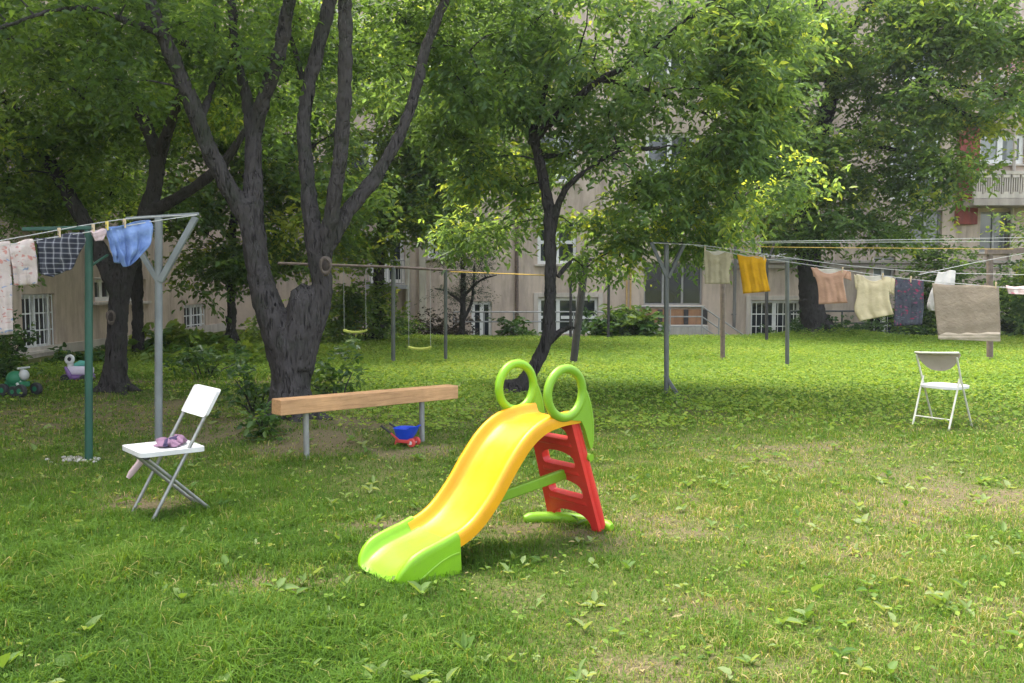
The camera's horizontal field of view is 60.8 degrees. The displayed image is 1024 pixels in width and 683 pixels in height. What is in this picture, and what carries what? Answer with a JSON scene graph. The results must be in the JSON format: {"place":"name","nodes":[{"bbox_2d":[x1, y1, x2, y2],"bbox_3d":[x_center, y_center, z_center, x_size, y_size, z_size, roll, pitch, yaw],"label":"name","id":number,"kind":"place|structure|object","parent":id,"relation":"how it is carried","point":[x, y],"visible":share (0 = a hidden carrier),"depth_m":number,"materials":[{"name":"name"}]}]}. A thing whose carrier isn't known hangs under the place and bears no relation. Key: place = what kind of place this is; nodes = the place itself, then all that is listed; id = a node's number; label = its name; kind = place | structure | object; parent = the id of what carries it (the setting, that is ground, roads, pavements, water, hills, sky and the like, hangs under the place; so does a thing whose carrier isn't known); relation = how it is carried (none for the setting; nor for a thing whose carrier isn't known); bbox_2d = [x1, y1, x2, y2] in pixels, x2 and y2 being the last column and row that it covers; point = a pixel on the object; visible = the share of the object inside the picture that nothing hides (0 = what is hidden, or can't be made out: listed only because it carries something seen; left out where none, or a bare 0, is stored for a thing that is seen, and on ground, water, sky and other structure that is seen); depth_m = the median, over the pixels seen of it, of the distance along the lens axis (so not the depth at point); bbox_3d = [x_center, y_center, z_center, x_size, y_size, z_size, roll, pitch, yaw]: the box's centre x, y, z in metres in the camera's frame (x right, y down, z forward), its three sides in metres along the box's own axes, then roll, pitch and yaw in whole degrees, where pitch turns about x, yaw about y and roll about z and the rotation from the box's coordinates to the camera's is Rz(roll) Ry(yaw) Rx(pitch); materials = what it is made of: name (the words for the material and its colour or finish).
{"place":"outdoors","nodes":[
{"label":"outdoors","id":0,"kind":"place"},
{"bbox_2d":[0,327,1023,682],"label":"ground","id":1,"kind":"structure","parent":0,"point":[328,435],"depth_m":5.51,"materials":[{"name":"green plant"}]},
{"bbox_2d":[0,310,40,364],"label":"shrub","id":2,"kind":"object","parent":1,"relation":"on","point":[30,339],"visible":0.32,"depth_m":14.75,"materials":[{"name":"green plant"}]},
{"bbox_2d":[0,366,42,396],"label":"ride on toy","id":3,"kind":"object","parent":1,"relation":"on","point":[16,382],"visible":0.98,"depth_m":11.06,"materials":[{"name":"green plastic"}]},
{"bbox_2d":[0,331,45,380],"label":"shrub","id":4,"kind":"object","parent":1,"relation":"on","point":[6,366],"visible":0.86,"depth_m":12.77,"materials":[{"name":"green plant"}]},
{"bbox_2d":[22,226,108,459],"bbox_3d":[-3.694,0.085,7.308,0.593,2.076,0.334,0,4,0],"label":"clothes post","id":5,"kind":"object","parent":1,"relation":"on","point":[89,263],"visible":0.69,"depth_m":7.14,"materials":[{"name":"metal"}]},
{"bbox_2d":[15,342,128,364],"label":"leafy plant","id":6,"kind":"object","parent":1,"relation":"on","point":[60,354],"visible":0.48,"depth_m":15.27,"materials":[{"name":"green plant"}]},
{"bbox_2d":[45,455,99,462],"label":"gravel","id":7,"kind":"structure","parent":1,"relation":"on","point":[79,458],"depth_m":7.21,"materials":[{"name":"grey gravel"}]},
{"bbox_2d":[60,354,95,381],"bbox_3d":[-6.355,0.386,12.796,0.420,0.396,0.290,0,4,0],"label":"ride on toy","id":8,"kind":"object","parent":1,"relation":"on","point":[74,371],"visible":0.77,"depth_m":12.71,"materials":[{"name":"purple plastic"}]},
{"bbox_2d":[0,0,226,358],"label":"apartment wing","id":9,"kind":"structure","parent":1,"relation":"on","point":[54,308],"depth_m":18.13,"materials":[{"name":"beige paint"}]},
{"bbox_2d":[21,294,62,355],"bbox_3d":[-9.056,-0.342,16.663,0.280,1.123,1.196,0,4,3],"label":"window","id":10,"kind":"structure","parent":9,"relation":"in","point":[35,307],"depth_m":16.79,"materials":[{"name":"white paint"}]},
{"bbox_2d":[93,278,108,304],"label":"window","id":11,"kind":"structure","parent":9,"relation":"in","point":[101,294],"depth_m":19.01,"materials":[{"name":"white paint"}]},
{"bbox_2d":[129,298,151,304],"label":"window","id":12,"kind":"structure","parent":9,"relation":"in","point":[144,302],"depth_m":20.65,"materials":[{"name":"white paint"}]},
{"bbox_2d":[184,304,203,327],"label":"window","id":13,"kind":"structure","parent":9,"relation":"in","point":[193,314],"depth_m":23.85,"materials":[{"name":"white paint"}]},
{"bbox_2d":[3,121,228,351],"bbox_3d":[-7.232,-2.127,16.135,3.878,5.488,3.112,0,4,0],"label":"background tree","id":14,"kind":"object","parent":1,"relation":"on","point":[136,297],"visible":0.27,"depth_m":16.13,"materials":[{"name":"green plant"}]},
{"bbox_2d":[125,212,198,440],"bbox_3d":[-3.061,-0.027,7.718,0.640,2.210,0.071,0,4,0],"label":"clothes post","id":15,"kind":"object","parent":1,"relation":"on","point":[159,273],"visible":0.76,"depth_m":7.66,"materials":[{"name":"grey metal"}]},
{"bbox_2d":[0,214,196,240],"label":"clothes line","id":16,"kind":"object","parent":15,"relation":"attached to","point":[96,223],"visible":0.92,"depth_m":7.17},
{"bbox_2d":[2,215,196,245],"bbox_3d":[-3.503,-0.823,6.760,0.008,0.454,2.361,3,5,40],"label":"clothes line","id":17,"kind":"object","parent":15,"relation":"attached to","point":[127,225],"visible":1,"depth_m":7.22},
{"bbox_2d":[0,241,12,334],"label":"cloth","id":18,"kind":"object","parent":17,"relation":"hanging from","point":[6,317],"visible":1,"depth_m":6.46,"materials":[{"name":"white fabric"}]},
{"bbox_2d":[9,239,37,285],"bbox_3d":[-3.678,-0.596,6.569,0.060,0.356,0.197,3,5,39],"label":"cloth","id":19,"kind":"object","parent":17,"relation":"hanging from","point":[24,264],"visible":1,"depth_m":6.56,"materials":[{"name":"fabric"}]},
{"bbox_2d":[35,232,85,276],"bbox_3d":[-3.500,-0.677,6.775,0.070,0.355,0.374,3,5,38],"label":"shirt","id":20,"kind":"object","parent":17,"relation":"hanging from","point":[57,255],"visible":1,"depth_m":6.74,"materials":[{"name":"fabric"}]},
{"bbox_2d":[91,228,106,240],"bbox_3d":[-3.311,-0.854,6.988,0.046,0.106,0.127,3,5,38],"label":"cloth","id":21,"kind":"object","parent":17,"relation":"hanging from","point":[99,234],"visible":1,"depth_m":6.98,"materials":[{"name":"white fabric"}]},
{"bbox_2d":[106,220,152,266],"bbox_3d":[-3.140,-0.810,7.177,0.120,0.397,0.390,3,5,37],"label":"shirt","id":22,"kind":"object","parent":17,"relation":"hanging from","point":[129,245],"visible":1,"depth_m":7.16,"materials":[{"name":"blue fabric"}]},
{"bbox_2d":[0,0,334,394],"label":"plum tree","id":23,"kind":"object","parent":1,"relation":"on","point":[53,177],"visible":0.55,"depth_m":11.29,"materials":[{"name":"green plant"}]},
{"bbox_2d":[122,384,220,520],"bbox_3d":[-2.185,0.709,5.607,0.509,0.803,0.390,-4,5,-41],"label":"folding chair","id":24,"kind":"object","parent":1,"relation":"on","point":[201,400],"visible":0.92,"depth_m":5.58,"materials":[{"name":"white plastic"}]},
{"bbox_2d":[126,434,187,478],"bbox_3d":[-2.309,0.753,5.603,0.424,0.306,0.274,0,4,0],"label":"crumpled cloth","id":25,"kind":"object","parent":24,"relation":"on","point":[175,440],"visible":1,"depth_m":5.58,"materials":[{"name":"purple fabric"}]},
{"bbox_2d":[127,319,233,353],"bbox_3d":[-6.562,-0.056,17.364,2.139,0.782,2.177,-2,5,-31],"label":"leafy plant","id":26,"kind":"object","parent":1,"relation":"on","point":[173,333],"visible":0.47,"depth_m":17.06,"materials":[{"name":"green plant"}]},
{"bbox_2d":[140,339,268,367],"bbox_3d":[-5.176,0.232,15.211,2.682,0.545,1.565,0,4,0],"label":"leafy plant","id":27,"kind":"object","parent":1,"relation":"on","point":[243,350],"visible":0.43,"depth_m":15.17,"materials":[{"name":"green plant"}]},
{"bbox_2d":[163,334,255,379],"bbox_3d":[-4.693,0.256,13.450,1.429,0.783,1.148,0,4,0],"label":"shrub","id":28,"kind":"object","parent":1,"relation":"on","point":[192,352],"visible":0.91,"depth_m":13.29,"materials":[{"name":"green plant"}]},
{"bbox_2d":[210,363,269,418],"bbox_3d":[-2.749,0.533,9.275,1.084,0.676,0.610,-2,4,-24],"label":"shrub","id":29,"kind":"object","parent":1,"relation":"on","point":[249,392],"visible":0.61,"depth_m":9.16,"materials":[{"name":"green plant"}]},
{"bbox_2d":[236,400,291,440],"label":"shrub","id":30,"kind":"object","parent":1,"relation":"on","point":[272,421],"visible":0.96,"depth_m":7.89,"materials":[{"name":"green plant"}]},
{"bbox_2d":[122,0,420,343],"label":"background tree","id":31,"kind":"object","parent":1,"relation":"on","point":[227,267],"visible":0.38,"depth_m":16.74,"materials":[{"name":"green plant"}]},
{"bbox_2d":[0,0,544,421],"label":"plum tree","id":32,"kind":"object","parent":1,"relation":"on","point":[292,333],"visible":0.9,"depth_m":8.76,"materials":[{"name":"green plant"}]},
{"bbox_2d":[238,298,368,343],"bbox_3d":[-4.745,-0.422,20.229,3.146,1.164,1.964,0,4,0],"label":"shrub","id":33,"kind":"object","parent":1,"relation":"on","point":[248,332],"visible":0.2,"depth_m":19.88,"materials":[{"name":"green plant"}]},
{"bbox_2d":[311,335,370,394],"bbox_3d":[-2.132,0.385,10.509,0.894,0.928,0.890,-2,5,-28],"label":"shrub","id":34,"kind":"object","parent":1,"relation":"on","point":[327,374],"visible":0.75,"depth_m":10.44,"materials":[{"name":"green plant"}]},
{"bbox_2d":[272,384,457,459],"bbox_3d":[-1.228,0.736,7.681,1.866,0.635,0.150,-4,6,-44],"label":"beam bench","id":35,"kind":"object","parent":1,"relation":"on","point":[305,406],"visible":0.84,"depth_m":7.50,"materials":[{"name":"brown wood"}]},
{"bbox_2d":[326,272,414,341],"bbox_3d":[-3.657,-0.745,20.433,2.742,1.770,2.238,0,4,0],"label":"shrub","id":36,"kind":"object","parent":1,"relation":"on","point":[352,305],"visible":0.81,"depth_m":20.25,"materials":[{"name":"green plant"}]},
{"bbox_2d":[278,262,472,361],"bbox_3d":[-2.260,-0.412,14.999,3.453,1.873,0.095,-2,5,-26],"label":"swing set","id":37,"kind":"object","parent":1,"relation":"on","point":[393,268],"visible":0.75,"depth_m":15.10,"materials":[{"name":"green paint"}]},
{"bbox_2d":[343,269,366,332],"bbox_3d":[-2.681,-0.691,14.890,0.389,1.100,0.170,0,4,0],"label":"swing","id":38,"kind":"object","parent":37,"relation":"hanging from","point":[349,331],"visible":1,"depth_m":14.85,"materials":[{"name":"yellow plastic"}]},
{"bbox_2d":[408,281,431,349],"bbox_3d":[-1.611,-0.559,15.200,0.396,1.414,0.170,0,4,0],"label":"swing","id":39,"kind":"object","parent":37,"relation":"hanging from","point":[417,348],"visible":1,"depth_m":15.19,"materials":[{"name":"yellow plastic"}]},
{"bbox_2d":[450,271,544,275],"bbox_3d":[-0.170,-1.077,13.799,0.301,0.098,3.920,-2,4,-24],"label":"clothes line","id":40,"kind":"object","parent":37,"relation":"attached to","point":[500,273],"visible":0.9,"depth_m":14.05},
{"bbox_2d":[366,312,427,335],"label":"shrub","id":41,"kind":"object","parent":1,"relation":"on","point":[402,331],"visible":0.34,"depth_m":22.54,"materials":[{"name":"green plant"}]},
{"bbox_2d":[380,423,420,446],"bbox_3d":[-0.995,0.844,7.866,0.349,0.188,0.204,2,4,23],"label":"toy wheelbarrow","id":42,"kind":"object","parent":1,"relation":"on","point":[404,434],"visible":0.89,"depth_m":7.79,"materials":[{"name":"blue plastic"}]},
{"bbox_2d":[281,0,567,339],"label":"background tree","id":43,"kind":"object","parent":1,"relation":"on","point":[415,201],"visible":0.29,"depth_m":19.15,"materials":[{"name":"green plant"}]},
{"bbox_2d":[406,307,480,335],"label":"shrub","id":44,"kind":"object","parent":1,"relation":"on","point":[438,329],"visible":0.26,"depth_m":23.35,"materials":[{"name":"green plant"}]},
{"bbox_2d":[414,202,500,334],"bbox_3d":[-1.266,-1.992,22.611,2.354,4.116,2.205,3,5,34],"label":"tree","id":45,"kind":"object","parent":1,"relation":"on","point":[461,298],"visible":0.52,"depth_m":22.62,"materials":[{"name":"green plant"}]},
{"bbox_2d":[358,359,613,586],"bbox_3d":[-0.122,0.650,4.878,1.557,1.038,0.513,-4,5,-41],"label":"slide","id":46,"kind":"object","parent":1,"relation":"on","point":[443,526],"visible":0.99,"depth_m":4.87,"materials":[{"name":"yellow plastic"}]},
{"bbox_2d":[0,380,1023,682],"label":"weeds","id":47,"kind":"object","parent":1,"relation":"on","point":[464,644],"visible":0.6,"depth_m":4.52,"materials":[{"name":"green plant"}]},
{"bbox_2d":[0,387,1023,678],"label":"fallen leaves","id":48,"kind":"object","parent":1,"relation":"on","point":[576,521],"visible":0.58,"depth_m":6.16,"materials":[{"name":"green plant"}]},
{"bbox_2d":[487,316,541,336],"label":"shrub","id":49,"kind":"object","parent":1,"relation":"on","point":[508,325],"visible":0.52,"depth_m":22.73,"materials":[{"name":"green plant"}]},
{"bbox_2d":[453,311,603,334],"bbox_3d":[0.463,-0.197,24.247,4.186,1.290,0.040,0,4,0],"label":"railing","id":50,"kind":"object","parent":1,"relation":"on","point":[513,312],"visible":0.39,"depth_m":24.20,"materials":[{"name":"grey metal"}]},
{"bbox_2d":[570,258,594,365],"bbox_3d":[1.266,-0.435,15.109,0.540,2.013,0.131,0,4,0],"label":"clothes post","id":51,"kind":"object","parent":1,"relation":"on","point":[577,325],"visible":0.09,"depth_m":15.06,"materials":[{"name":"grey metal"}]},
{"bbox_2d":[569,274,609,336],"bbox_3d":[1.920,-0.804,21.598,1.006,1.752,0.070,0,4,0],"label":"carpet rack","id":52,"kind":"object","parent":1,"relation":"on","point":[608,312],"visible":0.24,"depth_m":21.57,"materials":[{"name":"grey metal"}]},
{"bbox_2d":[351,0,857,393],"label":"young tree","id":53,"kind":"object","parent":1,"relation":"on","point":[744,41],"visible":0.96,"depth_m":10.83,"materials":[{"name":"green plant"}]},
{"bbox_2d":[222,0,1023,336],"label":"apartment house","id":54,"kind":"structure","parent":1,"relation":"on","point":[744,312],"depth_m":25.91,"materials":[{"name":"paint"}]},
{"bbox_2d":[348,134,393,173],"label":"window","id":55,"kind":"structure","parent":54,"relation":"in","point":[356,166],"depth_m":25.82,"materials":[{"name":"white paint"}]},
{"bbox_2d":[369,233,405,284],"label":"window","id":56,"kind":"structure","parent":54,"relation":"in","point":[400,256],"depth_m":26.04,"materials":[{"name":"white paint"}]},
{"bbox_2d":[426,242,452,259],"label":"window","id":57,"kind":"structure","parent":54,"relation":"in","point":[433,251],"depth_m":26.00,"materials":[{"name":"white paint"}]},
{"bbox_2d":[472,301,491,335],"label":"window","id":58,"kind":"structure","parent":54,"relation":"in","point":[488,325],"depth_m":26.15,"materials":[{"name":"white paint"}]},
{"bbox_2d":[535,220,575,265],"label":"window","id":59,"kind":"structure","parent":54,"relation":"in","point":[540,261],"depth_m":26.00,"materials":[{"name":"white paint"}]},
{"bbox_2d":[541,134,578,183],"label":"window","id":60,"kind":"structure","parent":54,"relation":"in","point":[562,178],"depth_m":25.81,"materials":[{"name":"white paint"}]},
{"bbox_2d":[533,293,602,334],"bbox_3d":[1.672,-0.818,26.079,2.062,1.276,0.217,0,4,0],"label":"window","id":61,"kind":"structure","parent":54,"relation":"in","point":[562,299],"depth_m":26.13,"materials":[{"name":"white paint"}]},
{"bbox_2d":[646,134,693,198],"bbox_3d":[4.646,-5.139,25.740,1.568,1.982,0.280,0,4,0],"label":"window","id":62,"kind":"structure","parent":54,"relation":"in","point":[653,156],"depth_m":25.81,"materials":[{"name":"grey glass"}]},
{"bbox_2d":[646,31,693,81],"bbox_3d":[4.605,-8.328,25.512,1.561,1.471,0.280,0,4,0],"label":"window","id":63,"kind":"structure","parent":54,"relation":"in","point":[670,64],"depth_m":25.63,"materials":[{"name":"white paint"}]},
{"bbox_2d":[641,263,704,306],"bbox_3d":[4.792,-1.682,25.986,1.883,1.322,0.280,0,4,0],"label":"window","id":64,"kind":"structure","parent":54,"relation":"in","point":[691,294],"depth_m":26.10,"materials":[{"name":"grey glass"}]},
{"bbox_2d":[745,296,798,334],"bbox_3d":[7.850,-0.683,26.089,1.771,1.368,0.217,0,4,0],"label":"window","id":65,"kind":"structure","parent":54,"relation":"in","point":[755,310],"depth_m":26.13,"materials":[{"name":"white paint"}]},
{"bbox_2d":[759,231,795,258],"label":"window","id":66,"kind":"structure","parent":54,"relation":"in","point":[777,231],"depth_m":25.99,"materials":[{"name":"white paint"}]},
{"bbox_2d":[869,316,896,332],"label":"window","id":67,"kind":"structure","parent":54,"relation":"in","point":[887,318],"depth_m":26.18,"materials":[{"name":"grey glass"}]},
{"bbox_2d":[873,257,895,278],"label":"window","id":68,"kind":"structure","parent":54,"relation":"in","point":[886,272],"depth_m":26.06,"materials":[{"name":"grey glass"}]},
{"bbox_2d":[889,33,937,81],"bbox_3d":[11.770,-8.328,25.512,1.600,1.471,0.280,0,4,0],"label":"window","id":69,"kind":"structure","parent":54,"relation":"in","point":[913,78],"depth_m":25.63,"materials":[{"name":"white paint"}]},
{"bbox_2d":[887,129,940,200],"bbox_3d":[11.893,-5.237,25.733,1.634,2.180,0.280,0,4,0],"label":"window","id":70,"kind":"structure","parent":54,"relation":"in","point":[905,154],"depth_m":25.83,"materials":[{"name":"grey glass"}]},
{"bbox_2d":[909,211,944,252],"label":"window","id":71,"kind":"structure","parent":54,"relation":"in","point":[938,216],"depth_m":25.97,"materials":[{"name":"clear glass"}]},
{"bbox_2d":[978,212,1008,253],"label":"window","id":72,"kind":"structure","parent":54,"relation":"in","point":[985,220],"depth_m":25.99,"materials":[{"name":"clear glass"}]},
{"bbox_2d":[967,58,1023,88],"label":"flower box","id":73,"kind":"object","parent":54,"relation":"attached to","point":[1007,71],"visible":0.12,"depth_m":24.44,"materials":[{"name":"plant"}]},
{"bbox_2d":[979,49,1022,86],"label":"window","id":74,"kind":"structure","parent":54,"relation":"in","point":[997,49],"depth_m":25.63,"materials":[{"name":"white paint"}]},
{"bbox_2d":[980,134,1023,165],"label":"window","id":75,"kind":"structure","parent":54,"relation":"in","point":[1008,145],"depth_m":25.80,"materials":[{"name":"white paint"}]},
{"bbox_2d":[581,304,669,337],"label":"shrub","id":76,"kind":"object","parent":1,"relation":"on","point":[632,321],"visible":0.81,"depth_m":22.25,"materials":[{"name":"green plant"}]},
{"bbox_2d":[650,242,692,395],"bbox_3d":[2.193,-0.240,11.418,0.910,2.149,0.333,-4,5,-42],"label":"clothes post","id":77,"kind":"object","parent":1,"relation":"on","point":[667,271],"visible":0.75,"depth_m":11.21,"materials":[{"name":"grey metal"}]},
{"bbox_2d":[698,244,967,248],"bbox_3d":[5.197,-1.380,12.805,6.026,0.041,0.086,-2,4,-22],"label":"clothes line","id":78,"kind":"object","parent":77,"relation":"attached to","point":[847,247],"visible":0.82,"depth_m":12.67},
{"bbox_2d":[660,243,1023,274],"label":"clothes line","id":79,"kind":"object","parent":77,"relation":"attached to","point":[842,264],"visible":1,"depth_m":10.23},
{"bbox_2d":[927,270,955,310],"bbox_3d":[4.823,-0.572,9.813,0.281,0.459,0.073,2,4,21],"label":"blouse","id":80,"kind":"object","parent":79,"relation":"hanging from","point":[948,276],"visible":0.46,"depth_m":9.79,"materials":[{"name":"white fabric"}]},
{"bbox_2d":[687,243,1005,287],"bbox_3d":[4.366,-0.824,9.854,5.145,0.687,0.008,3,5,35],"label":"clothes line","id":81,"kind":"object","parent":77,"relation":"attached to","point":[846,270],"visible":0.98,"depth_m":10.18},
{"bbox_2d":[704,250,733,283],"bbox_3d":[2.623,-0.950,11.077,0.398,0.437,0.060,3,5,35],"label":"t-shirt","id":82,"kind":"object","parent":81,"relation":"hanging from","point":[717,265],"visible":1,"depth_m":11.08,"materials":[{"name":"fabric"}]},
{"bbox_2d":[737,254,769,293],"bbox_3d":[2.996,-0.839,10.826,0.434,0.493,0.064,3,5,33],"label":"towel","id":83,"kind":"object","parent":81,"relation":"hanging from","point":[754,279],"visible":1,"depth_m":10.81,"materials":[{"name":"yellow fabric"}]},
{"bbox_2d":[811,267,851,303],"bbox_3d":[3.756,-0.658,10.293,0.475,0.443,0.064,3,5,35],"label":"t-shirt","id":84,"kind":"object","parent":81,"relation":"hanging from","point":[831,286],"visible":1,"depth_m":10.28,"materials":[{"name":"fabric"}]},
{"bbox_2d":[854,274,894,320],"bbox_3d":[4.153,-0.503,10.025,0.451,0.545,0.058,3,5,34],"label":"t-shirt","id":85,"kind":"object","parent":81,"relation":"hanging from","point":[872,301],"visible":1,"depth_m":10.02,"materials":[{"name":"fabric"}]},
{"bbox_2d":[894,278,923,325],"bbox_3d":[4.465,-0.441,9.812,0.307,0.551,0.056,3,5,34],"label":"skirt","id":86,"kind":"object","parent":81,"relation":"hanging from","point":[909,304],"visible":1,"depth_m":9.80,"materials":[{"name":"fabric"}]},
{"bbox_2d":[932,283,1000,341],"bbox_3d":[4.929,-0.323,9.485,0.686,0.621,0.061,3,5,35],"label":"towel","id":87,"kind":"object","parent":81,"relation":"hanging from","point":[968,312],"visible":1,"depth_m":9.46,"materials":[{"name":"beige fabric"}]},
{"bbox_2d":[1006,285,1023,294],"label":"cloth","id":88,"kind":"object","parent":81,"relation":"hanging from","point":[1015,290],"visible":1,"depth_m":9.19,"materials":[{"name":"white fabric"}]},
{"bbox_2d":[689,237,1023,242],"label":"clothes line","id":89,"kind":"object","parent":77,"relation":"attached to","point":[862,240],"visible":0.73,"depth_m":12.80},
{"bbox_2d":[723,241,1023,243],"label":"clothes line","id":90,"kind":"object","parent":77,"relation":"attached to","point":[865,242],"visible":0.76,"depth_m":12.76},
{"bbox_2d":[638,306,744,336],"bbox_3d":[5.096,-0.211,24.246,3.227,1.557,0.040,0,4,0],"label":"railing","id":91,"kind":"object","parent":1,"relation":"on","point":[702,318],"visible":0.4,"depth_m":24.21,"materials":[{"name":"grey metal"}]},
{"bbox_2d":[720,284,724,359],"bbox_3d":[3.781,-0.270,15.675,0.113,1.585,0.088,0,4,0],"label":"clothes post","id":92,"kind":"object","parent":1,"relation":"on","point":[722,320],"visible":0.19,"depth_m":15.63,"materials":[{"name":"metal"}]},
{"bbox_2d":[765,243,774,339],"bbox_3d":[6.177,-1.098,20.975,0.236,2.543,0.082,0,4,0],"label":"clothes post","id":93,"kind":"object","parent":1,"relation":"on","point":[766,306],"visible":0.66,"depth_m":20.95,"materials":[{"name":"grey metal"}]},
{"bbox_2d":[768,258,798,365],"bbox_3d":[4.554,-0.408,14.720,0.511,2.005,0.070,0,4,0],"label":"clothes post","id":94,"kind":"object","parent":1,"relation":"on","point":[786,310],"visible":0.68,"depth_m":14.68,"materials":[{"name":"grey metal"}]},
{"bbox_2d":[918,253,1023,274],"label":"clothes line","id":95,"kind":"object","parent":94,"relation":"attached to","point":[966,264],"visible":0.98,"depth_m":11.81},
{"bbox_2d":[758,309,887,334],"bbox_3d":[8.303,-0.468,23.118,3.183,0.815,2.148,-3,5,-35],"label":"ivy patch","id":96,"kind":"object","parent":1,"relation":"on","point":[797,325],"visible":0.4,"depth_m":22.80,"materials":[{"name":"green plant"}]},
{"bbox_2d":[789,310,893,329],"bbox_3d":[9.041,-0.203,23.946,2.895,1.309,0.048,0,4,0],"label":"railing","id":97,"kind":"object","parent":1,"relation":"on","point":[841,311],"visible":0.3,"depth_m":23.90,"materials":[{"name":"metal"}]},
{"bbox_2d":[675,0,1023,333],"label":"old tree","id":98,"kind":"object","parent":1,"relation":"on","point":[913,38],"visible":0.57,"depth_m":20.36,"materials":[{"name":"green plant"}]},
{"bbox_2d":[857,324,935,335],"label":"shrub","id":99,"kind":"object","parent":1,"relation":"on","point":[923,330],"visible":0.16,"depth_m":22.83,"materials":[{"name":"green plant"}]},
{"bbox_2d":[912,351,972,430],"bbox_3d":[4.380,0.472,8.871,0.469,0.783,0.459,-3,5,-37],"label":"folding chair","id":100,"kind":"object","parent":1,"relation":"on","point":[940,361],"visible":0.99,"depth_m":8.78,"materials":[{"name":"white plastic"}]},
{"bbox_2d":[876,233,1020,335],"bbox_3d":[11.837,-1.203,23.617,4.159,3.458,2.829,0,4,0],"label":"shrub","id":101,"kind":"object","parent":1,"relation":"on","point":[929,318],"visible":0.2,"depth_m":23.19,"materials":[{"name":"green plant"}]},
{"bbox_2d":[977,206,1023,335],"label":"shrub","id":102,"kind":"object","parent":1,"relation":"on","point":[1016,306],"visible":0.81,"depth_m":21.62,"materials":[{"name":"green plant"}]},
{"bbox_2d":[985,248,1023,359],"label":"clothes post","id":103,"kind":"object","parent":1,"relation":"on","point":[989,253],"visible":0.58,"depth_m":15.70,"materials":[{"name":"metal"}]},
{"bbox_2d":[993,259,1023,334],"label":"shrub","id":104,"kind":"object","parent":1,"relation":"on","point":[1009,327],"visible":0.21,"depth_m":23.25,"materials":[{"name":"green plant"}]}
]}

